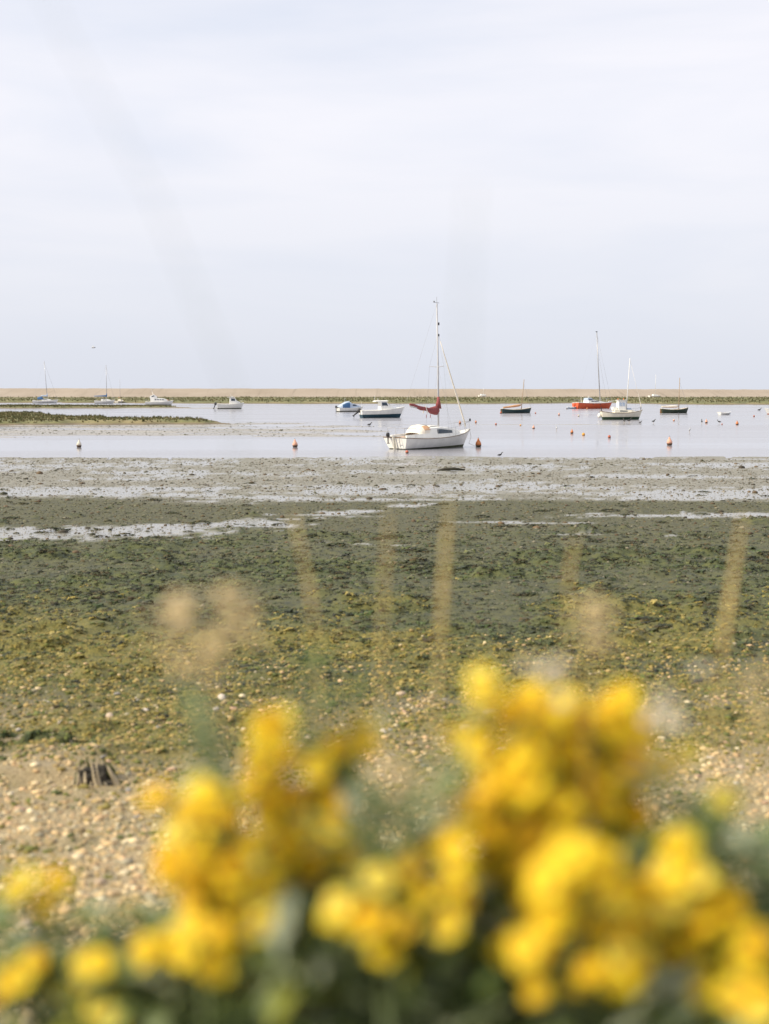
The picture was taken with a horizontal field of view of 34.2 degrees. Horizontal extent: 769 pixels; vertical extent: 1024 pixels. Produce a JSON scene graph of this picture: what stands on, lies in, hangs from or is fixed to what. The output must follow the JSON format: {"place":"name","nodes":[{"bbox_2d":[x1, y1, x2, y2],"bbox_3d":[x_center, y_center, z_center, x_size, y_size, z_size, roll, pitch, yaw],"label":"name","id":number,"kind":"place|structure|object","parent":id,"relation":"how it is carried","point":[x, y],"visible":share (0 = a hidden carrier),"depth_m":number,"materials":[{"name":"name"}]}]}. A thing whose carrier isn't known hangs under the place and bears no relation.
{"place":"outdoors","nodes":[
{"label":"outdoors","id":0,"kind":"place"},
{"bbox_2d":[117,408,191,408],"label":"tidal mud","id":1,"kind":"structure","parent":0,"point":[154,408],"depth_m":232.11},
{"bbox_2d":[0,422,390,437],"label":"water","id":2,"kind":"structure","parent":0,"point":[144,432],"depth_m":102.68,"materials":[{"name":"grey liquid"}]},
{"bbox_2d":[0,456,768,1023],"bbox_3d":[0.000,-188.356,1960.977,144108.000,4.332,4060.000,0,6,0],"label":"ground","id":3,"kind":"structure","parent":0,"point":[100,842],"depth_m":18.15,"materials":[{"name":"beige gravel"}]},
{"bbox_2d":[0,725,78,746],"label":"timber beam","id":4,"kind":"structure","parent":3,"relation":"on","point":[61,736],"depth_m":9.64,"materials":[{"name":"green wood"}]},
{"bbox_2d":[72,757,118,785],"bbox_3d":[-1.974,1.805,8.385,0.444,0.266,0.368,-11,13,-22],"label":"tree stump","id":5,"kind":"object","parent":3,"relation":"on","point":[97,773],"visible":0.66,"depth_m":8.38,"materials":[{"name":"brown wood"}]},
{"bbox_2d":[0,865,202,1023],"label":"flowering plant","id":6,"kind":"object","parent":3,"relation":"on","point":[30,966],"visible":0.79,"depth_m":1.19,"materials":[{"name":"yellow plant"}]},
{"bbox_2d":[49,0,254,1023],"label":"grass stalk","id":7,"kind":"object","parent":3,"relation":"on","point":[241,524],"depth_m":0.81,"materials":[{"name":"beige plant"}]},
{"bbox_2d":[143,591,236,1023],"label":"grass stalk","id":8,"kind":"object","parent":3,"relation":"on","point":[172,609],"depth_m":1.12,"materials":[{"name":"beige plant"}]},
{"bbox_2d":[29,774,372,1023],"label":"flowering plant","id":9,"kind":"object","parent":3,"relation":"on","point":[216,945],"visible":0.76,"depth_m":1.11,"materials":[{"name":"yellow plant"}]},
{"bbox_2d":[174,692,258,1021],"bbox_3d":[-0.148,0.589,1.175,0.088,0.853,0.071,0,6,0],"label":"leafy plant","id":10,"kind":"object","parent":3,"relation":"on","point":[196,736],"visible":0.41,"depth_m":1.13,"materials":[{"name":"green plant"}]},
{"bbox_2d":[201,584,263,741],"bbox_3d":[-0.142,0.539,1.184,0.050,0.956,0.064,-4,7,-37],"label":"grass stalk","id":11,"kind":"object","parent":3,"relation":"on","point":[222,593],"depth_m":1.13,"materials":[{"name":"beige plant"}]},
{"bbox_2d":[130,706,427,1023],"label":"flowering plant","id":12,"kind":"object","parent":3,"relation":"on","point":[288,840],"visible":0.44,"depth_m":1.16,"materials":[{"name":"yellow plant"}]},
{"bbox_2d":[292,514,320,736],"bbox_3d":[-0.100,0.499,1.671,0.036,1.001,0.036,0,6,0],"label":"grass stalk","id":13,"kind":"object","parent":3,"relation":"on","point":[309,585],"depth_m":1.62,"materials":[{"name":"beige plant"}]},
{"bbox_2d":[291,645,391,1020],"bbox_3d":[-0.047,0.570,1.204,0.092,0.891,0.084,-1,6,-14],"label":"leafy plant","id":14,"kind":"object","parent":3,"relation":"on","point":[313,659],"visible":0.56,"depth_m":1.16,"materials":[{"name":"green plant"}]},
{"bbox_2d":[205,821,549,1023],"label":"flowering plant","id":15,"kind":"object","parent":3,"relation":"on","point":[341,912],"visible":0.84,"depth_m":1.07,"materials":[{"name":"yellow plant"}]},
{"bbox_2d":[379,505,389,787],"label":"grass stalk","id":16,"kind":"object","parent":3,"relation":"on","point":[384,583],"depth_m":1.62,"materials":[{"name":"beige plant"}]},
{"bbox_2d":[0,503,768,757],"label":"seaweed","id":17,"kind":"object","parent":3,"relation":"on","point":[489,624],"visible":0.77,"depth_m":15.44,"materials":[{"name":"green plant"}]},
{"bbox_2d":[292,762,500,1023],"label":"leafy plant","id":18,"kind":"object","parent":3,"relation":"on","point":[380,819],"visible":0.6,"depth_m":1.08,"materials":[{"name":"green plant"}]},
{"bbox_2d":[389,712,483,983],"bbox_3d":[0.050,0.597,1.163,0.106,0.838,0.092,-2,6,-16],"label":"leafy plant","id":19,"kind":"object","parent":3,"relation":"on","point":[456,771],"visible":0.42,"depth_m":1.13,"materials":[{"name":"green plant"}]},
{"bbox_2d":[433,500,449,806],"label":"grass stalk","id":20,"kind":"object","parent":3,"relation":"on","point":[443,584],"depth_m":1.62,"materials":[{"name":"beige plant"}]},
{"bbox_2d":[438,467,464,470],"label":"drift log","id":21,"kind":"object","parent":3,"relation":"on","point":[449,468],"visible":0.86,"depth_m":52.06,"materials":[{"name":"brown wood"}]},
{"bbox_2d":[444,183,473,1023],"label":"grass stalk","id":22,"kind":"object","parent":3,"relation":"on","point":[451,627],"depth_m":0.76,"materials":[{"name":"beige plant"}]},
{"bbox_2d":[371,664,650,1018],"bbox_3d":[0.124,0.567,1.241,0.357,0.892,0.287,0,6,0],"label":"flowering plant","id":23,"kind":"object","parent":3,"relation":"on","point":[508,780],"visible":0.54,"depth_m":1.11,"materials":[{"name":"yellow plant"}]},
{"bbox_2d":[395,830,721,1023],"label":"flowering plant","id":24,"kind":"object","parent":3,"relation":"on","point":[570,891],"visible":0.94,"depth_m":1.01,"materials":[{"name":"yellow plant"}]},
{"bbox_2d":[561,534,576,687],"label":"grass stalk","id":25,"kind":"object","parent":3,"relation":"on","point":[570,568],"depth_m":1.62,"materials":[{"name":"beige plant"}]},
{"bbox_2d":[475,682,762,1023],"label":"flowering plant","id":26,"kind":"object","parent":3,"relation":"on","point":[614,802],"visible":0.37,"depth_m":1.17,"materials":[{"name":"yellow plant"}]},
{"bbox_2d":[499,784,768,1023],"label":"flowering plant","id":27,"kind":"object","parent":3,"relation":"on","point":[681,903],"visible":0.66,"depth_m":1.06,"materials":[{"name":"yellow plant"}]},
{"bbox_2d":[558,922,768,1023],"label":"flowering plant","id":28,"kind":"object","parent":3,"relation":"on","point":[741,996],"visible":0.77,"depth_m":1.00,"materials":[{"name":"yellow plant"}]},
{"bbox_2d":[615,744,768,975],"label":"leafy plant","id":29,"kind":"object","parent":3,"relation":"on","point":[722,862],"visible":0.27,"depth_m":1.13,"materials":[{"name":"green plant"}]},
{"bbox_2d":[711,514,743,808],"bbox_3d":[0.446,0.498,1.670,0.032,0.997,0.037,0,6,0],"label":"grass stalk","id":30,"kind":"object","parent":3,"relation":"on","point":[729,603],"depth_m":1.62,"materials":[{"name":"beige plant"}]},
{"bbox_2d":[0,403,768,459],"bbox_3d":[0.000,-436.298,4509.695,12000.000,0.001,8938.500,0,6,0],"label":"water","id":31,"kind":"structure","parent":0,"point":[747,436],"depth_m":94.14,"materials":[{"name":"grey liquid"}]},
{"bbox_2d":[32,362,57,402],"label":"yacht","id":32,"kind":"object","parent":31,"relation":"on","point":[47,400],"visible":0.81,"depth_m":328.08,"materials":[{"name":"white paint"}]},
{"bbox_2d":[0,405,189,408],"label":"salt marsh","id":33,"kind":"structure","parent":31,"relation":"on","point":[50,407],"depth_m":234.16,"materials":[{"name":"plant"}]},
{"bbox_2d":[0,404,175,406],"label":"marsh grass","id":34,"kind":"structure","parent":33,"relation":"on","point":[43,405],"depth_m":239.84,"materials":[{"name":"green plant"}]},
{"bbox_2d":[94,368,114,403],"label":"yacht","id":35,"kind":"object","parent":31,"relation":"on","point":[106,400],"visible":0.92,"depth_m":320.30,"materials":[{"name":"white paint"}]},
{"bbox_2d":[0,412,229,425],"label":"salt marsh","id":36,"kind":"structure","parent":31,"relation":"on","point":[67,421],"depth_m":123.07,"materials":[{"name":"green plant"}]},
{"bbox_2d":[0,410,213,422],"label":"marsh grass","id":37,"kind":"structure","parent":36,"relation":"on","point":[22,415],"depth_m":129.72,"materials":[{"name":"green plant"}]},
{"bbox_2d":[145,392,173,404],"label":"cabin cruiser","id":38,"kind":"object","parent":31,"relation":"on","point":[154,399],"visible":0.87,"depth_m":284.99,"materials":[{"name":"white plastic"}]},
{"bbox_2d":[213,396,243,408],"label":"motorboat","id":39,"kind":"object","parent":31,"relation":"on","point":[237,404],"visible":0.84,"depth_m":226.62,"materials":[{"name":"white plastic"}]},
{"bbox_2d":[335,401,362,411],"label":"motorboat","id":40,"kind":"object","parent":31,"relation":"on","point":[347,406],"visible":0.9,"depth_m":197.44,"materials":[{"name":"white plastic"}]},
{"bbox_2d":[353,396,403,417],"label":"motorboat","id":41,"kind":"object","parent":31,"relation":"on","point":[385,409],"visible":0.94,"depth_m":153.80,"materials":[{"name":"white paint"}]},
{"bbox_2d":[383,301,470,449],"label":"sailing boat","id":42,"kind":"object","parent":31,"relation":"on","point":[424,436],"visible":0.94,"depth_m":73.19,"materials":[{"name":"white plastic"}]},
{"bbox_2d":[475,437,480,446],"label":"mooring buoy","id":43,"kind":"object","parent":31,"relation":"on","point":[478,443],"visible":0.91,"depth_m":75.03,"materials":[{"name":"orange plastic"}]},
{"bbox_2d":[500,382,531,412],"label":"sailing dinghy","id":44,"kind":"object","parent":31,"relation":"on","point":[522,410],"visible":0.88,"depth_m":185.98,"materials":[{"name":"black paint"}]},
{"bbox_2d":[572,331,611,408],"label":"yacht","id":45,"kind":"object","parent":31,"relation":"on","point":[589,403],"visible":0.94,"depth_m":229.85,"materials":[{"name":"red paint"}]},
{"bbox_2d":[598,360,641,419],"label":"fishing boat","id":46,"kind":"object","parent":31,"relation":"on","point":[620,410],"visible":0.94,"depth_m":144.45,"materials":[{"name":"white paint"}]},
{"bbox_2d":[667,437,671,444],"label":"mooring buoy","id":47,"kind":"object","parent":31,"relation":"on","point":[669,441],"visible":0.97,"depth_m":77.42,"materials":[{"name":"plastic"}]},
{"bbox_2d":[660,378,688,412],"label":"sailing dinghy","id":48,"kind":"object","parent":31,"relation":"on","point":[679,410],"visible":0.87,"depth_m":186.03,"materials":[{"name":"black paint"}]},
{"bbox_2d":[717,412,730,414],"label":"rowing dinghy","id":49,"kind":"object","parent":31,"relation":"on","point":[724,413],"visible":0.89,"depth_m":172.15,"materials":[{"name":"white plastic"}]},
{"bbox_2d":[0,388,768,396],"bbox_3d":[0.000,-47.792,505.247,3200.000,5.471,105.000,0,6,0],"label":"shingle bank","id":50,"kind":"structure","parent":0,"point":[121,392],"depth_m":486.53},
{"bbox_2d":[0,397,768,404],"bbox_3d":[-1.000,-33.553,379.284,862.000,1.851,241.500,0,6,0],"label":"salt marsh","id":51,"kind":"structure","parent":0,"point":[512,401],"depth_m":336.32,"materials":[{"name":"green plant"}]},
{"bbox_2d":[0,396,768,402],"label":"marsh grass","id":52,"kind":"structure","parent":51,"relation":"on","point":[364,398],"depth_m":389.81,"materials":[{"name":"green plant"}]},
{"bbox_2d":[648,381,659,396],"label":"yacht","id":53,"kind":"object","parent":51,"relation":"on","point":[653,395],"visible":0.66,"depth_m":471.63,"materials":[{"name":"white paint"}]},
{"bbox_2d":[0,0,768,389],"label":"sky","id":54,"kind":"structure","parent":0,"point":[310,167],"materials":[{"name":"white"}]},
{"bbox_2d":[373,755,420,843],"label":"dried flower","id":55,"kind":"object","parent":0,"point":[412,782],"depth_m":1.12,"materials":[{"name":"beige plant"}]},
{"bbox_2d":[521,659,570,786],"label":"dried flower","id":56,"kind":"object","parent":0,"point":[547,672],"depth_m":1.11,"materials":[{"name":"beige plant"}]},
{"bbox_2d":[499,424,613,424],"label":"tidal mud","id":57,"kind":"structure","parent":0,"point":[559,424],"depth_m":123.80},
{"bbox_2d":[580,596,615,1023],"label":"dried flower stalk","id":58,"kind":"object","parent":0,"point":[598,642],"depth_m":1.11,"materials":[{"name":"beige plant"}]},
{"bbox_2d":[642,665,707,832],"bbox_3d":[0.261,0.573,1.163,0.048,0.876,0.042,4,7,36],"label":"dried flower stalk","id":59,"kind":"object","parent":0,"point":[668,722],"depth_m":1.12,"materials":[{"name":"beige plant"}]},
{"bbox_2d":[737,665,768,896],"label":"dried flower","id":60,"kind":"object","parent":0,"point":[758,711],"depth_m":1.12,"materials":[{"name":"beige plant"}]}
]}

